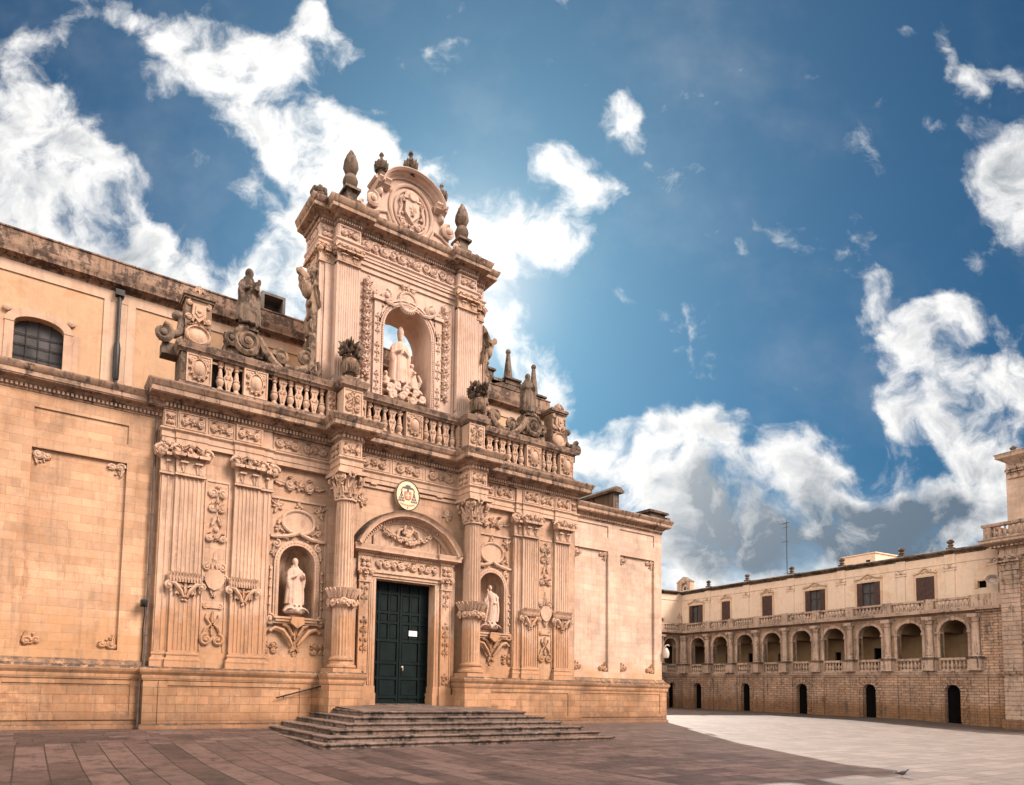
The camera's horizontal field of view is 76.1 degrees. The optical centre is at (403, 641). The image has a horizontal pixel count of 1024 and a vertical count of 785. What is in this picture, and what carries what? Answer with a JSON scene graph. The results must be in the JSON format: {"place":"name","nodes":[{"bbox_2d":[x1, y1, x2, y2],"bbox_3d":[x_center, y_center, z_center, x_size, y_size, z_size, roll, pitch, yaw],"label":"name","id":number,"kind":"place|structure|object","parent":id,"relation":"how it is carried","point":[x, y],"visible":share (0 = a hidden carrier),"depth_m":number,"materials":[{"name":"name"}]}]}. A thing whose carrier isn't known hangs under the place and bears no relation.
{"place":"outdoors","nodes":[
{"label":"outdoors","id":0,"kind":"place"},
{"bbox_2d":[0,707,1023,784],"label":"ground","id":1,"kind":"structure","parent":0,"point":[690,746],"depth_m":17.16,"materials":[{"name":"beige stone"}]},
{"bbox_2d":[0,150,674,730],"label":"cathedral","id":2,"kind":"structure","parent":1,"relation":"on","point":[280,444],"depth_m":24.30,"materials":[{"name":"stone"}]},
{"bbox_2d":[140,599,147,660],"bbox_3d":[-8.455,-0.288,20.768,0.210,2.121,0.486,4,-5,-30],"label":"floodlight","id":3,"kind":"object","parent":2,"relation":"attached to","point":[144,603],"visible":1,"depth_m":20.86,"materials":[{"name":"black metal"}]},
{"bbox_2d":[136,417,157,727],"bbox_3d":[-8.348,-2.345,20.939,0.158,10.250,0.335,2,-4,-9],"label":"rain pipe","id":4,"kind":"object","parent":2,"relation":"attached to","point":[148,575],"visible":0.94,"depth_m":21.02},
{"bbox_2d":[235,268,260,329],"bbox_3d":[-5.598,-12.426,23.228,0.949,2.207,0.732,5,-5,-40],"label":"parapet statue","id":5,"kind":"object","parent":2,"relation":"on","point":[248,304],"visible":0.95,"depth_m":23.03,"materials":[{"name":"brown stone"}]},
{"bbox_2d":[260,290,285,314],"bbox_3d":[-6.191,-15.058,29.753,1.120,1.620,0.900,4,-5,-30],"label":"roof vent","id":6,"kind":"object","parent":2,"relation":"on","point":[273,302],"visible":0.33,"depth_m":29.68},
{"bbox_2d":[282,558,308,614],"bbox_3d":[-4.012,-2.038,23.659,1.007,2.084,0.670,4,-5,-36],"label":"niche statue","id":7,"kind":"object","parent":2,"relation":"in","point":[294,592],"visible":1,"depth_m":23.50,"materials":[{"name":"stone"}]},
{"bbox_2d":[276,686,320,698],"bbox_3d":[-3.712,1.802,23.002,1.807,0.532,0.148,4,-5,-30],"label":"handrail","id":8,"kind":"object","parent":2,"relation":"attached to","point":[283,696],"visible":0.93,"depth_m":22.89,"materials":[{"name":"black metal"}]},
{"bbox_2d":[337,336,363,380],"bbox_3d":[-2.021,-10.618,24.329,1.001,1.700,0.999,4,-5,-30],"label":"stone urn","id":9,"kind":"object","parent":2,"relation":"on","point":[350,363],"visible":0.98,"depth_m":24.09,"materials":[{"name":"beige stone"}]},
{"bbox_2d":[373,581,399,703],"bbox_3d":[-0.857,0.035,25.578,1.452,4.915,0.132,4,-5,-30],"label":"door","id":10,"kind":"structure","parent":2,"relation":"in","point":[387,609],"depth_m":25.64,"materials":[{"name":"black wood"}]},
{"bbox_2d":[382,326,425,405],"bbox_3d":[-0.059,-11.562,27.032,2.165,3.470,0.838,3,-4,-26],"label":"bishop statue","id":11,"kind":"object","parent":2,"relation":"on","point":[400,379],"visible":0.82,"depth_m":26.79,"materials":[{"name":"stone"}]},
{"bbox_2d":[394,480,419,510],"bbox_3d":[0.126,-5.848,25.879,1.118,1.238,0.184,4,-5,-30],"label":"painted shield","id":12,"kind":"object","parent":2,"relation":"attached to","point":[406,495],"visible":1,"depth_m":25.80,"materials":[{"name":"white paint"}]},
{"bbox_2d":[409,631,416,636],"bbox_3d":[0.366,-0.303,26.239,0.390,0.220,0.015,4,-5,-30],"label":"paper notice","id":13,"kind":"object","parent":2,"relation":"attached to","point":[413,633],"visible":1,"depth_m":26.24,"materials":[{"name":"white paper"}]},
{"bbox_2d":[397,583,428,703],"bbox_3d":[0.430,0.114,26.280,1.452,4.915,0.221,4,-5,-30],"label":"door","id":14,"kind":"structure","parent":2,"relation":"in","point":[414,599],"depth_m":26.25,"materials":[{"name":"black wood"}]},
{"bbox_2d":[466,380,488,417],"bbox_3d":[3.148,-10.285,27.384,0.998,1.700,1.008,4,-5,-30],"label":"stone urn","id":15,"kind":"object","parent":2,"relation":"on","point":[477,392],"visible":0.99,"depth_m":27.14,"materials":[{"name":"beige stone"}]},
{"bbox_2d":[480,585,500,629],"bbox_3d":[3.757,-1.490,28.208,0.963,1.963,0.640,2,-4,-10],"label":"niche statue","id":16,"kind":"object","parent":2,"relation":"in","point":[491,610],"visible":0.88,"depth_m":28.08,"materials":[{"name":"stone"}]},
{"bbox_2d":[519,374,536,414],"bbox_3d":[5.810,-11.567,30.044,0.849,1.974,0.663,3,-4,-20],"label":"parapet statue","id":17,"kind":"object","parent":2,"relation":"on","point":[528,391],"visible":0.96,"depth_m":29.87,"materials":[{"name":"brown stone"}]},
{"bbox_2d":[663,644,668,657],"bbox_3d":[13.801,0.530,33.773,0.343,0.752,0.325,0,-4,15],"label":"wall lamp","id":18,"kind":"object","parent":2,"relation":"attached to","point":[666,653],"visible":1,"depth_m":33.66,"materials":[{"name":"white glass"}]},
{"bbox_2d":[270,705,614,749],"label":"entrance steps","id":19,"kind":"structure","parent":1,"relation":"on","point":[372,726],"depth_m":21.23,"materials":[{"name":"stone"}]},
{"bbox_2d":[662,589,682,707],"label":"palace wing","id":20,"kind":"structure","parent":1,"relation":"on","point":[672,664],"depth_m":65.60,"materials":[{"name":"beige stone"}]},
{"bbox_2d":[669,683,672,706],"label":"door","id":21,"kind":"structure","parent":20,"relation":"in","point":[671,686],"depth_m":65.53,"materials":[{"name":"black wood"}]},
{"bbox_2d":[679,539,1005,727],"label":"loggia palace","id":22,"kind":"structure","parent":1,"relation":"on","point":[901,635],"depth_m":50.65,"materials":[{"name":"stone"}]},
{"bbox_2d":[676,577,694,594],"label":"bell gable","id":23,"kind":"structure","parent":22,"relation":"on","point":[682,582],"depth_m":69.50,"materials":[{"name":"beige stone"}]},
{"bbox_2d":[697,683,701,708],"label":"door","id":24,"kind":"structure","parent":22,"relation":"in","point":[699,687],"depth_m":64.31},
{"bbox_2d":[744,684,749,710],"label":"door","id":25,"kind":"structure","parent":22,"relation":"in","point":[746,687],"depth_m":59.35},
{"bbox_2d":[780,521,788,574],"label":"roof antenna","id":26,"kind":"object","parent":22,"relation":"on","point":[786,542],"visible":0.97,"depth_m":58.50,"materials":[{"name":"black metal"}]},
{"bbox_2d":[799,684,807,713],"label":"door","id":27,"kind":"structure","parent":22,"relation":"in","point":[803,689],"depth_m":54.42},
{"bbox_2d":[866,684,875,717],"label":"door","id":28,"kind":"structure","parent":22,"relation":"in","point":[870,690],"depth_m":49.48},
{"bbox_2d":[948,685,961,723],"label":"door","id":29,"kind":"structure","parent":22,"relation":"in","point":[954,700],"depth_m":44.51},
{"bbox_2d":[892,769,908,777],"bbox_3d":[11.738,3.111,15.168,0.340,0.214,0.114,-1,-5,30],"label":"pigeon","id":30,"kind":"object","parent":1,"relation":"on","point":[903,772],"visible":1,"depth_m":15.13,"materials":[{"name":"grey"}]},
{"bbox_2d":[977,445,1023,729],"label":"corner tower","id":31,"kind":"structure","parent":1,"relation":"on","point":[1009,559],"depth_m":41.31,"materials":[{"name":"stone"}]},
{"bbox_2d":[985,574,999,583],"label":"horn loudspeaker","id":32,"kind":"object","parent":31,"relation":"attached to","point":[992,579],"visible":1,"depth_m":42.24,"materials":[{"name":"grey metal"}]},
{"bbox_2d":[0,0,1023,590],"label":"sky","id":33,"kind":"structure","parent":0,"point":[763,260],"materials":[{"name":"blue"}]},
{"bbox_2d":[677,613,682,623],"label":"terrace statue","id":34,"kind":"object","parent":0,"point":[679,619],"visible":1,"depth_m":65.74,"materials":[{"name":"beige stone"}]}
]}

